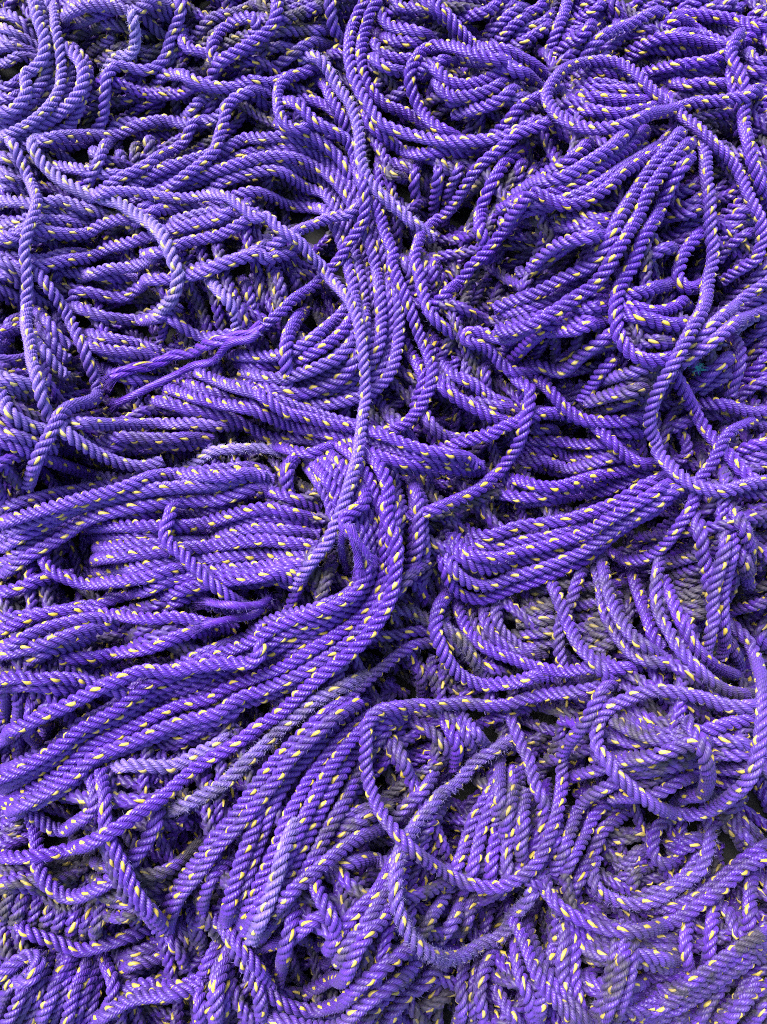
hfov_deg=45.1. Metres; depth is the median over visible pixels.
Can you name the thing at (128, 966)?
rope
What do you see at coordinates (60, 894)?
rope
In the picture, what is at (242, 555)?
rope
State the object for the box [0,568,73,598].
rope
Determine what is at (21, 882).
rope
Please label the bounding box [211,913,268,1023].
rope
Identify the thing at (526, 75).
rope
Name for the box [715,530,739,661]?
rope
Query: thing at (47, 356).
rope
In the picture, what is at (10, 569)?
rope
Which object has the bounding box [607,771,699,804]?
rope
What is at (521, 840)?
rope
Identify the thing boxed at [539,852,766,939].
rope
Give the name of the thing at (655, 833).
rope
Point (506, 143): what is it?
rope
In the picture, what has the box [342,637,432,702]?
rope
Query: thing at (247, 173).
rope
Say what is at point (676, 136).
rope
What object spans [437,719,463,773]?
rope
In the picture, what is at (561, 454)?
rope
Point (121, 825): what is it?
rope
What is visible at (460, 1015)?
rope
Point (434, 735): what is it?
rope
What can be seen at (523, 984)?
rope
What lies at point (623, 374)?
rope
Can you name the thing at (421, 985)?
rope
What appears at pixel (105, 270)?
rope
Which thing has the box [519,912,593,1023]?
rope
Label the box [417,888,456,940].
rope
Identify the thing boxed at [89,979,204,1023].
rope
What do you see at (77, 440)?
rope
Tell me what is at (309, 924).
rope
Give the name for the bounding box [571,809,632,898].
rope
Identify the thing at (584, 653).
rope
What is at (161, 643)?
rope
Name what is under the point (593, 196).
rope
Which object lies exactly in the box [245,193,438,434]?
rope
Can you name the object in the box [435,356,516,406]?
rope
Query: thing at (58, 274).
rope
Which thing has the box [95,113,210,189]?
rope
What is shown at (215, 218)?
rope
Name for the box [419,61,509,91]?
rope
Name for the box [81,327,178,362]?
rope
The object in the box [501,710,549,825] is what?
rope
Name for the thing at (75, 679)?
rope
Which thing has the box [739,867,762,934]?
rope
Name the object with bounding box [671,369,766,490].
rope
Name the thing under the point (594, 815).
rope
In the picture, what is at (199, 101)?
rope
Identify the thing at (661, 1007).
rope
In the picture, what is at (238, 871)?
rope
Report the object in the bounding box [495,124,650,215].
rope
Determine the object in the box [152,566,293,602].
rope
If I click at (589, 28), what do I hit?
rope
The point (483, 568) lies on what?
rope
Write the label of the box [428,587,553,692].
rope
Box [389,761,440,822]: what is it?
rope
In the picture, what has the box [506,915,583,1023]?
rope
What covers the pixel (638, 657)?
rope
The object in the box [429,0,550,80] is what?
rope
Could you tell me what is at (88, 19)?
rope
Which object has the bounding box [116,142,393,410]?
rope
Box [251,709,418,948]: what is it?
rope
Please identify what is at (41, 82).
rope
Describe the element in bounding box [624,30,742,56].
rope
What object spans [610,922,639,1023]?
rope
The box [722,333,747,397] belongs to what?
rope
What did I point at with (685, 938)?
rope
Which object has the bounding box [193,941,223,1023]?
rope
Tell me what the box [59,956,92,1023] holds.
rope
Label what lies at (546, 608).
rope
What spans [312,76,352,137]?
rope
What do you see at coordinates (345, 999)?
rope
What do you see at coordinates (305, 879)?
rope
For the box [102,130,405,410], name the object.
rope
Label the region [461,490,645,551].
rope
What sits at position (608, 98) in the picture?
rope
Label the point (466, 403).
rope
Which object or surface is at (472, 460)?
rope
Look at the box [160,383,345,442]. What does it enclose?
rope
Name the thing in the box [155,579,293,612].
rope
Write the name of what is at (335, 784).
rope
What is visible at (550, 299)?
rope
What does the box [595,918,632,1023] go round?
rope
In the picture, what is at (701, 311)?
rope
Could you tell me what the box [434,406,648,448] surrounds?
rope
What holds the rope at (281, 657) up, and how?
on the rope pile
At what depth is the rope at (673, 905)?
0.70 m
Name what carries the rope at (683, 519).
on the rope pile
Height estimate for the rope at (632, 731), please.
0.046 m
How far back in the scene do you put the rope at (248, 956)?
0.64 m
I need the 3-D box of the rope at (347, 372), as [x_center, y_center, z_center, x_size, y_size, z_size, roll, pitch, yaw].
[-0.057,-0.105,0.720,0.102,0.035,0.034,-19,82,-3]
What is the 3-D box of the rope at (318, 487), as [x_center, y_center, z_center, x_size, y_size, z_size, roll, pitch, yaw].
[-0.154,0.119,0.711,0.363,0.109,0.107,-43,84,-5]
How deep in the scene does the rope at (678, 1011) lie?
0.67 m
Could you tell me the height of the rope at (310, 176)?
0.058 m
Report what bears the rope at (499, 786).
on the rope pile
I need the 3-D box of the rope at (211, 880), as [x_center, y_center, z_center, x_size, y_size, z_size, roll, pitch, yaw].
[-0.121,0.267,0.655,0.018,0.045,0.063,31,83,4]
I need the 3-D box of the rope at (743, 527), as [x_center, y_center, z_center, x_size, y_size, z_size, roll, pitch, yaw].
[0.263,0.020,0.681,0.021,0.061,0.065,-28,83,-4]
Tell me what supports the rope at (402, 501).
on the rope pile
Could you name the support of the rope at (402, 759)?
on the rope pile
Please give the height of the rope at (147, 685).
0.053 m
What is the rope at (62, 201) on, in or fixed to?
on the rope pile
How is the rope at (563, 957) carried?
on the rope pile
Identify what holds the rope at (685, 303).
on the rope pile
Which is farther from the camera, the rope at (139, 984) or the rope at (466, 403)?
the rope at (466, 403)
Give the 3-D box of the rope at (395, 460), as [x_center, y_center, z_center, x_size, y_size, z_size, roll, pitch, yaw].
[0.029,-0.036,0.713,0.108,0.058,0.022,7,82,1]
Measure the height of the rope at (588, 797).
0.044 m
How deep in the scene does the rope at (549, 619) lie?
0.72 m
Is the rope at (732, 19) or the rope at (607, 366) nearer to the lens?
the rope at (607, 366)
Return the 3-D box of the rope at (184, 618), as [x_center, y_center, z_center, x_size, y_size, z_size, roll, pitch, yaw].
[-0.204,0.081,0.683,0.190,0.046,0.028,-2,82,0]
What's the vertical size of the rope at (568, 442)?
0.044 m
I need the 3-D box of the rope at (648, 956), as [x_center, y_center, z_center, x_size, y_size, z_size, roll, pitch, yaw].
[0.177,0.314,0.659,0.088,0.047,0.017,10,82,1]
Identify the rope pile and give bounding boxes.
[0,0,766,1023]
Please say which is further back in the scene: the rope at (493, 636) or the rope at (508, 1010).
the rope at (493, 636)
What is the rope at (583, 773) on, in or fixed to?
on the rope pile
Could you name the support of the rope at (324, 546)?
on the rope pile
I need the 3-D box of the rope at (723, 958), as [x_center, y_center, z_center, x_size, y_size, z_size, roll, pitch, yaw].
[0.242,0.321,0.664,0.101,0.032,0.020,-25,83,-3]
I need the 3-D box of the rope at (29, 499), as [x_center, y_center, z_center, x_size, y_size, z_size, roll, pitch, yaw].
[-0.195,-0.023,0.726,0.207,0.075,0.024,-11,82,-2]
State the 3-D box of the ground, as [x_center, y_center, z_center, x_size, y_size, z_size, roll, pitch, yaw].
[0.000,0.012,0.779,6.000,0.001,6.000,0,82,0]
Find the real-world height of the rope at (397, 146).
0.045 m
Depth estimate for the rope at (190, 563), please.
0.67 m
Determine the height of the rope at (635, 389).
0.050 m
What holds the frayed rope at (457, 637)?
on the rope pile
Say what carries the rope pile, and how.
on the ground
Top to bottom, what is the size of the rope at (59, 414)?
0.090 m
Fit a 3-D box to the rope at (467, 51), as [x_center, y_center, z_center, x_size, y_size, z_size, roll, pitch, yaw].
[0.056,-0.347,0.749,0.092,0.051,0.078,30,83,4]
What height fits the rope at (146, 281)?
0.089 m
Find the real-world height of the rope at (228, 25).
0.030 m
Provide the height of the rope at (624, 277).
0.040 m
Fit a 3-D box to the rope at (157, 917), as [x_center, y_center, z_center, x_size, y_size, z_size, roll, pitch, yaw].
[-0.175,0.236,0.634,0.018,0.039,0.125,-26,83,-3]
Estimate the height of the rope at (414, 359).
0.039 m
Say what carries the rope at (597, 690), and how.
on the rope pile
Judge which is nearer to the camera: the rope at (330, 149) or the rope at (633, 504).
the rope at (633, 504)
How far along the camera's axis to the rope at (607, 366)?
0.69 m
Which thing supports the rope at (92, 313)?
on the rope pile
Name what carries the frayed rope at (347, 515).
on the rope pile
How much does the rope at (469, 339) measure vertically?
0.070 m
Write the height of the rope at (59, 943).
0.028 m
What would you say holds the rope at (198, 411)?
on the rope pile
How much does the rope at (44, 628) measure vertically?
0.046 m
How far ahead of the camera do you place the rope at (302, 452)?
0.71 m
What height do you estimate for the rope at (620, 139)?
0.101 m
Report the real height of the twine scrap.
0.016 m
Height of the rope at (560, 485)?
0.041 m
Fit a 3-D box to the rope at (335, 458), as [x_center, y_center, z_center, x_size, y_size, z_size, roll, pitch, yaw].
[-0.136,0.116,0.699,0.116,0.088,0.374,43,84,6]
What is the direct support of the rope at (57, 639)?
on the rope pile
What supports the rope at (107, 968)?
on the rope pile
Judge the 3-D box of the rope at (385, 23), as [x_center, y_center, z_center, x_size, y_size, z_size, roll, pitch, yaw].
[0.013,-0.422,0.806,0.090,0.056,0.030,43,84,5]
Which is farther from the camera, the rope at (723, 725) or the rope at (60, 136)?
the rope at (60, 136)
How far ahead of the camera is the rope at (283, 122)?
0.76 m
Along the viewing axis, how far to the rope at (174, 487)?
0.69 m
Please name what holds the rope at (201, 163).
on the rope pile
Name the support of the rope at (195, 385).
on the rope pile
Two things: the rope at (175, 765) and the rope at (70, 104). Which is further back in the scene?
the rope at (70, 104)
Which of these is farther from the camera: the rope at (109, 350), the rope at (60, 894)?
the rope at (109, 350)
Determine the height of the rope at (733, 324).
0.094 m
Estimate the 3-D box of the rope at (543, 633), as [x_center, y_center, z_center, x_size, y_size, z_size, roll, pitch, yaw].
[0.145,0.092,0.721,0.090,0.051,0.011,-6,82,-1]
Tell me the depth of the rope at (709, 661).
0.67 m
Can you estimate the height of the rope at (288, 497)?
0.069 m
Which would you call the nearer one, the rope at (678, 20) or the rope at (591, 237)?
the rope at (591, 237)
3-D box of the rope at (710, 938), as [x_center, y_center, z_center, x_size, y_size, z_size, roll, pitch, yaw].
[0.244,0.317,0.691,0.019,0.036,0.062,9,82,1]
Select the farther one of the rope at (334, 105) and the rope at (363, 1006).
the rope at (334, 105)
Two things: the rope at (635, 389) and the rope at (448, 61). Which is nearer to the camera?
the rope at (635, 389)
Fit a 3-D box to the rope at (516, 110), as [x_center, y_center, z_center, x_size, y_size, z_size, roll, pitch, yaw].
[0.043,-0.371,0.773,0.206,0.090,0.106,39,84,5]
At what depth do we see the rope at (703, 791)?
0.62 m
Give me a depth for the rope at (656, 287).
0.67 m
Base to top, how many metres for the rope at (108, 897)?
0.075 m
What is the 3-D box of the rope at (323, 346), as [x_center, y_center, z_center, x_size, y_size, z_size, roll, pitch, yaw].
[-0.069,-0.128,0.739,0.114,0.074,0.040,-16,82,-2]
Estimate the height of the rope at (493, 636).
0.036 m
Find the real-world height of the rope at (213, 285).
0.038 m
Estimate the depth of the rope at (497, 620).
0.72 m
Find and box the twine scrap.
[688,360,706,374]
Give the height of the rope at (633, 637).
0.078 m
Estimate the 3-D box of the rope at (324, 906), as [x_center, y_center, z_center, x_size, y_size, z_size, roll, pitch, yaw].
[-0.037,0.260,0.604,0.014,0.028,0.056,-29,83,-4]
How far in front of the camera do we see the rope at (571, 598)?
0.71 m
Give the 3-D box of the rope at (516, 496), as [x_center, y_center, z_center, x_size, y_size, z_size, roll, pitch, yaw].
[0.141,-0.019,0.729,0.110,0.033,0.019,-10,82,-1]
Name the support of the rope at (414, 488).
on the rope pile
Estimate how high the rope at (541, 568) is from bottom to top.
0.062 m
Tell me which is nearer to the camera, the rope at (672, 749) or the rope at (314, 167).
the rope at (672, 749)
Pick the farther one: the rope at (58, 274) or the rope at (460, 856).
the rope at (58, 274)
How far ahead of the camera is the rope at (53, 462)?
0.70 m
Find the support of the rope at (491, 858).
on the rope pile
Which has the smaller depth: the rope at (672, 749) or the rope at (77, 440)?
the rope at (672, 749)
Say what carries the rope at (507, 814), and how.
on the rope pile
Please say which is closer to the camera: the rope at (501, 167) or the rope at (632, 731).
the rope at (632, 731)
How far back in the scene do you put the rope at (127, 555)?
0.68 m
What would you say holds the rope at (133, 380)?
on the rope pile
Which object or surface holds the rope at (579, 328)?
on the rope pile
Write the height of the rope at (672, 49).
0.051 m
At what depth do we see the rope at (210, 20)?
0.80 m
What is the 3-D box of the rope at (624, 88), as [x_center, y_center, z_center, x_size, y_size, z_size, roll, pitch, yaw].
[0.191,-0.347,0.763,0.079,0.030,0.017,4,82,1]
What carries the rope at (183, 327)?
on the rope pile
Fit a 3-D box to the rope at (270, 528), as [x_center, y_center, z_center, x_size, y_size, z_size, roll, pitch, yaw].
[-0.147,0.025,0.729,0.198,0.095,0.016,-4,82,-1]
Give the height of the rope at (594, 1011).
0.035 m
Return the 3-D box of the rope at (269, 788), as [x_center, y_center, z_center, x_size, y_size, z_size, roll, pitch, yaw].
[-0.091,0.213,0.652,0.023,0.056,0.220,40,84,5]
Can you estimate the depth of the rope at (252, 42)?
0.77 m
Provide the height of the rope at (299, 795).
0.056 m
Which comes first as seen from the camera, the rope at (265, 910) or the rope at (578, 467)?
the rope at (265, 910)
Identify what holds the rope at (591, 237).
on the rope pile
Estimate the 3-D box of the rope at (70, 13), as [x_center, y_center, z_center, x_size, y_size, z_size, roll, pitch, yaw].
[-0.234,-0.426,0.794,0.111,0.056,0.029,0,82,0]
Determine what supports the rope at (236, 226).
on the rope pile
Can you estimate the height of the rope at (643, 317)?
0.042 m
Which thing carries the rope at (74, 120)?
on the rope pile
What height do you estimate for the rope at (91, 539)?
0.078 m
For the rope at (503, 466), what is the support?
on the rope pile
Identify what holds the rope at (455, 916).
on the rope pile
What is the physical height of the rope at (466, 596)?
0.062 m
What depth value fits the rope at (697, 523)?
0.67 m
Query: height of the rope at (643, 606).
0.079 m
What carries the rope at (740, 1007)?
on the rope pile
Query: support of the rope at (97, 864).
on the rope pile
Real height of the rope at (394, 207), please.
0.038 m
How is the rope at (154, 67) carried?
on the rope pile
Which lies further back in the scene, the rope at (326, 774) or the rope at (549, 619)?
the rope at (549, 619)
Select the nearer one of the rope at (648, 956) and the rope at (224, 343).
the rope at (648, 956)
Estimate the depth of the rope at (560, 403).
0.71 m
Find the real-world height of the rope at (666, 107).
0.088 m
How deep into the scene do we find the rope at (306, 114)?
0.76 m
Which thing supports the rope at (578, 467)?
on the rope pile
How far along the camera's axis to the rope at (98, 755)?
0.66 m
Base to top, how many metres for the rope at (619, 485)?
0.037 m
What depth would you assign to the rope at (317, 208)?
0.77 m
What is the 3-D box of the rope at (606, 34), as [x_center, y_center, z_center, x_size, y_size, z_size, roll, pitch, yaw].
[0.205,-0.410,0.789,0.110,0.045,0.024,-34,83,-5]
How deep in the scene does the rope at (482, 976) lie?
0.67 m
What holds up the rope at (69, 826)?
on the rope pile
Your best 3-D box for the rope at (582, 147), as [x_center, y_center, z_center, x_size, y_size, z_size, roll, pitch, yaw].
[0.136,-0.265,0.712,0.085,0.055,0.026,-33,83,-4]
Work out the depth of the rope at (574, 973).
0.65 m
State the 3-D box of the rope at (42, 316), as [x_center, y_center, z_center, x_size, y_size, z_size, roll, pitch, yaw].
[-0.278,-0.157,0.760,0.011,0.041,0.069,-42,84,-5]
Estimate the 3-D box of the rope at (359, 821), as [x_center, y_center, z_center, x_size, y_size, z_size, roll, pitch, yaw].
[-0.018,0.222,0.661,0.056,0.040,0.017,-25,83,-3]
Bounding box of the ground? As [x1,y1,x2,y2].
[0,0,766,1023]
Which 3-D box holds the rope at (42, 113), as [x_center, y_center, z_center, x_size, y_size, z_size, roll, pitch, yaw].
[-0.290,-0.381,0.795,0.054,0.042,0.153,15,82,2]
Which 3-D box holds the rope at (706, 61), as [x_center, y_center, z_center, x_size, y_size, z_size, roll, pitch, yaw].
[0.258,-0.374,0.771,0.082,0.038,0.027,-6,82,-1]
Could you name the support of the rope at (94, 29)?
on the rope pile
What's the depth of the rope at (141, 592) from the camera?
0.68 m
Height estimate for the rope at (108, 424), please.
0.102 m
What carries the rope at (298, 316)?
on the rope pile
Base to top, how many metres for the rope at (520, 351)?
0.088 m
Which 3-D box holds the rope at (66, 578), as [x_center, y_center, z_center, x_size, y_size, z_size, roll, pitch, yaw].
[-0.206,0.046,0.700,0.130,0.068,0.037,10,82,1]
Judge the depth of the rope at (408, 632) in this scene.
0.71 m
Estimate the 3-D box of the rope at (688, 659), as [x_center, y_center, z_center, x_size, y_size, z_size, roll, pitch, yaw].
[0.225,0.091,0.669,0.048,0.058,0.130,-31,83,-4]
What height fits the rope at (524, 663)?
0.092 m
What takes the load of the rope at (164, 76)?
on the rope pile
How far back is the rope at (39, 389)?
0.73 m
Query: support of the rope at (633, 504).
on the rope pile
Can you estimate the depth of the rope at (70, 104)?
0.78 m
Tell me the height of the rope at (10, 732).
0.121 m
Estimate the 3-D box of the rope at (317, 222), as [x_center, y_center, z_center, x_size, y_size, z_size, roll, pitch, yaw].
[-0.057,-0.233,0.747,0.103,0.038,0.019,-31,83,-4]
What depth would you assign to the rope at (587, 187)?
0.67 m
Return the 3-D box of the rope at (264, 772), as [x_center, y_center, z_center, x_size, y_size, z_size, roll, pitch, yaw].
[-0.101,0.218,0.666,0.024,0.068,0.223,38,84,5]
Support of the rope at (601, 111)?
on the rope pile
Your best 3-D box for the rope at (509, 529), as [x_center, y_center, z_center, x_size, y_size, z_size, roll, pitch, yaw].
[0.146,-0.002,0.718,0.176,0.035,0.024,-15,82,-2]
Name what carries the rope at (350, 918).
on the rope pile
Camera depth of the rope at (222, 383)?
0.72 m
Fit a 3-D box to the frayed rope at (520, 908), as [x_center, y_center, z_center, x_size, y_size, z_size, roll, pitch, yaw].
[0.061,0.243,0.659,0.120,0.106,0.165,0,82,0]
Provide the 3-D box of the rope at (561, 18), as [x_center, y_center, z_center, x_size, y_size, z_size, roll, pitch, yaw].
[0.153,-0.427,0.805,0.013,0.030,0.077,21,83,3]
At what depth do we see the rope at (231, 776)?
0.66 m
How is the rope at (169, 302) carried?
on the rope pile
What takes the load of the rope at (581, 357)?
on the rope pile
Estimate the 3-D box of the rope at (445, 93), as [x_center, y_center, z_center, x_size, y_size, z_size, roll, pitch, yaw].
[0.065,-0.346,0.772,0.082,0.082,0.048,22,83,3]
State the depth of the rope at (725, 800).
0.64 m
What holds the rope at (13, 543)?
on the rope pile
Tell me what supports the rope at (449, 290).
on the rope pile
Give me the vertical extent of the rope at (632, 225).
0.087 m
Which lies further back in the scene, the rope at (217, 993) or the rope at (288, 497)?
the rope at (288, 497)
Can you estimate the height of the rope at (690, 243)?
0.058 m
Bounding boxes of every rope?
[0,0,50,117]
[0,0,54,124]
[0,0,66,144]
[0,40,89,146]
[0,41,93,149]
[0,194,108,218]
[0,203,249,271]
[0,213,158,245]
[0,388,47,436]
[0,438,97,480]
[0,440,387,809]
[0,449,380,793]
[0,450,405,864]
[0,451,378,797]
[0,455,377,789]
[0,459,372,784]
[0,460,270,511]
[0,460,359,769]
[0,465,266,530]
[0,471,269,553]
[0,471,274,542]
[0,482,271,581]
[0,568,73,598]
[0,573,183,624]
[0,604,239,640]
[0,610,114,650]
[0,619,119,663]
[0,624,268,749]
[0,669,145,707]
[0,868,79,890]
[0,948,40,1023]
[0,948,46,989]
[2,433,401,818]
[4,135,52,423]
[5,449,407,821]
[10,912,151,957]
[12,635,96,669]
[20,0,186,150]
[21,267,103,492]
[23,788,165,904]
[24,771,98,837]
[26,101,242,149]
[26,131,184,323]
[31,304,73,351]
[32,328,70,380]
[34,952,64,1023]
[37,549,190,591]
[49,266,139,284]
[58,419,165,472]
[59,627,232,665]
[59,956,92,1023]
[60,0,174,27]
[61,12,176,42]
[64,299,183,326]
[66,17,160,43]
[66,242,310,315]
[68,416,254,432]
[74,239,175,283]
[80,502,320,535]
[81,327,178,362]
[81,360,163,386]
[82,184,371,592]
[82,838,203,881]
[83,515,322,544]
[83,548,307,578]
[84,337,161,360]
[84,533,318,567]
[84,558,304,590]
[84,869,176,903]
[88,93,210,146]
[89,522,320,555]
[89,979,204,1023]
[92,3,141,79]
[92,430,214,446]
[94,766,170,935]
[94,951,119,1008]
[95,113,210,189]
[95,166,371,414]
[101,723,240,774]
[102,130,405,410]
[112,486,322,520]
[115,952,162,974]
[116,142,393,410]
[118,164,370,387]
[119,973,197,996]
[125,185,361,381]
[127,150,387,399]
[134,162,375,354]
[139,212,264,259]
[144,394,326,445]
[149,67,272,112]
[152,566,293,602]
[154,84,271,191]
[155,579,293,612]
[157,695,346,936]
[158,494,265,615]
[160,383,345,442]
[162,666,371,818]
[163,695,364,934]
[164,314,240,341]
[166,442,284,467]
[170,377,353,437]
[185,591,281,638]
[189,367,356,421]
[191,0,269,37]
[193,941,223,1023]
[195,852,235,925]
[202,276,241,330]
[203,0,283,80]
[206,10,262,61]
[207,944,232,1023]
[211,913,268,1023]
[218,923,276,990]
[219,694,371,929]
[225,302,347,362]
[231,312,352,371]
[233,705,371,925]
[234,701,382,932]
[235,63,319,89]
[237,334,355,384]
[239,699,396,937]
[244,710,411,939]
[244,816,303,947]
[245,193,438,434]
[248,341,367,400]
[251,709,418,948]
[251,893,337,954]
[264,942,414,1017]
[265,198,359,251]
[266,956,425,1023]
[267,439,335,459]
[271,35,336,69]
[271,821,387,919]
[272,70,323,134]
[272,116,357,190]
[274,890,308,989]
[278,303,312,388]
[282,95,358,196]
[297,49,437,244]
[302,898,391,1001]
[303,866,345,947]
[309,877,388,970]
[311,854,390,957]
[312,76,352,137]
[329,851,387,870]
[330,801,394,842]
[334,479,378,579]
[342,0,548,148]
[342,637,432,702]
[354,0,566,153]
[357,105,491,160]
[358,674,621,895]
[362,444,486,476]
[365,424,483,470]
[369,625,429,644]
[375,3,444,41]
[378,965,451,1023]
[386,734,546,970]
[387,733,420,785]
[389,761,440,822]
[391,601,491,679]
[398,474,425,599]
[401,332,425,407]
[402,39,521,135]
[405,376,536,523]
[407,716,464,766]
[408,110,563,339]
[415,54,511,79]
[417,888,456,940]
[418,0,544,89]
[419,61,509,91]
[421,76,510,103]
[422,150,612,313]
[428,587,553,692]
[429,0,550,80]
[433,892,472,945]
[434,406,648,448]
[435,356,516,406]
[435,367,513,423]
[435,493,687,605]
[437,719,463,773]
[441,483,688,593]
[445,528,605,575]
[445,774,492,892]
[450,84,525,120]
[450,597,646,678]
[450,956,472,1023]
[451,477,675,566]
[456,767,508,896]
[459,313,553,379]
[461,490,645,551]
[464,470,669,541]
[473,142,535,265]
[473,944,502,1023]
[476,764,514,897]
[478,603,544,661]
[489,602,549,658]
[490,752,506,827]
[490,983,525,1023]
[492,126,687,314]
[493,134,700,337]
[494,269,597,319]
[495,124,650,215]
[495,476,622,503]
[498,765,520,844]
[499,133,689,231]
[499,464,646,493]
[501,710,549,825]
[505,127,673,212]
[505,293,607,365]
[506,125,637,195]
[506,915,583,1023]
[509,934,535,1023]
[511,616,631,640]
[514,786,532,867]
[515,469,662,508]
[515,611,593,628]
[516,327,623,378]
[516,449,641,473]
[518,136,595,184]
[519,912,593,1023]
[521,444,638,463]
[521,596,629,616]
[525,435,637,449]
[526,226,607,271]
[528,375,645,427]
[532,912,561,1023]
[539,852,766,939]
[540,54,766,285]
[543,0,573,60]
[545,579,621,691]
[546,316,608,338]
[546,762,605,862]
[548,565,589,686]
[549,777,620,876]
[552,18,597,59]
[554,922,574,1023]
[557,792,618,884]
[563,88,653,110]
[565,100,658,120]
[567,83,644,94]
[568,934,588,1014]
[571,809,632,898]
[575,353,619,405]
[578,4,671,69]
[579,941,683,967]
[580,967,686,993]
[582,364,661,389]
[583,380,656,407]
[587,817,720,912]
[588,559,671,672]
[588,919,620,1023]
[589,426,662,471]
[589,617,766,823]
[595,552,668,656]
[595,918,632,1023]
[603,276,683,301]
[604,417,762,566]
[607,295,696,315]
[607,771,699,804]
[608,150,696,367]
[608,307,689,332]
[608,713,687,746]
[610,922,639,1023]
[612,735,717,768]
[622,43,716,64]
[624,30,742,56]
[625,566,667,649]
[634,955,766,1023]
[638,836,766,916]
[641,48,736,76]
[642,948,766,1020]
[643,125,766,497]
[646,816,686,870]
[647,13,761,45]
[648,554,754,699]
[656,76,732,91]
[656,922,766,997]
[660,574,745,680]
[663,7,766,34]
[669,712,716,806]
[671,224,704,296]
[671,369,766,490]
[678,917,695,974]
[681,303,766,369]
[687,275,766,353]
[688,350,735,393]
[689,510,713,603]
[696,396,766,419]
[699,900,720,965]
[700,711,754,735]
[701,529,734,655]
[714,975,763,1023]
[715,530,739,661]
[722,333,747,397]
[724,27,766,215]
[727,497,759,574]
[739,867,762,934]
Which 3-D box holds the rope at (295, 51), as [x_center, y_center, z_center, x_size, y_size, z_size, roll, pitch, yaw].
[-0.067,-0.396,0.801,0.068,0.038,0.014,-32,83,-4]
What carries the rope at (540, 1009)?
on the rope pile
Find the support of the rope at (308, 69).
on the rope pile
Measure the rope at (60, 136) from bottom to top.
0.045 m
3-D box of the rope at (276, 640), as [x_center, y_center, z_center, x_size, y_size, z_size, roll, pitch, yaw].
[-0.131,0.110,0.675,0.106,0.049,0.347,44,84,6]
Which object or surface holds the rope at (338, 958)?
on the rope pile
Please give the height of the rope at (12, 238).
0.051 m
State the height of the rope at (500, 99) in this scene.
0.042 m
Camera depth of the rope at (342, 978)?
0.60 m
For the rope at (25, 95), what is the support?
on the rope pile
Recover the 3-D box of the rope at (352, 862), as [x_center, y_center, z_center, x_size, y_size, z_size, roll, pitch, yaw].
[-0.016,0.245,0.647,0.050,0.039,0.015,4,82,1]
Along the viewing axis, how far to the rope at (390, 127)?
0.76 m
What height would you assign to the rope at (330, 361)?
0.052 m
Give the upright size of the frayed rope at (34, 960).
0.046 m
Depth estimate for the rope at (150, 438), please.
0.72 m
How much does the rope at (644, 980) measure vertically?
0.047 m
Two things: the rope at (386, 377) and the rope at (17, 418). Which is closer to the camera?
the rope at (17, 418)
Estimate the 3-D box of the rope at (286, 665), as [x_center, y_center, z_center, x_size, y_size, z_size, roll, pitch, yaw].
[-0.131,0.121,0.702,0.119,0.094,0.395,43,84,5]
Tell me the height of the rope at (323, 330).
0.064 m
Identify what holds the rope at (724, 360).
on the rope pile
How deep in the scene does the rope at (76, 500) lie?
0.68 m
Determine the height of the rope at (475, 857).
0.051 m
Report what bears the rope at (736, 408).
on the rope pile
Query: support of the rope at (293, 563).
on the rope pile
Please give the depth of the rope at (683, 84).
0.76 m
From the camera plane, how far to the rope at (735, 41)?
0.73 m
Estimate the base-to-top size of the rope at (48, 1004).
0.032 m
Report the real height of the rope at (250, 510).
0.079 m
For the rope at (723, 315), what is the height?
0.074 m
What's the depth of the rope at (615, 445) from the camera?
0.70 m
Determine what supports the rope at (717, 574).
on the rope pile
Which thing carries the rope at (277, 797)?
on the rope pile
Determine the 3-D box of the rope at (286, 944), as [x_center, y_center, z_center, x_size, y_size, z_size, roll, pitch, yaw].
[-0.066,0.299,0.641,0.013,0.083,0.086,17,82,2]
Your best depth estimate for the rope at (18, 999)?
0.66 m
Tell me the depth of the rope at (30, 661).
0.64 m

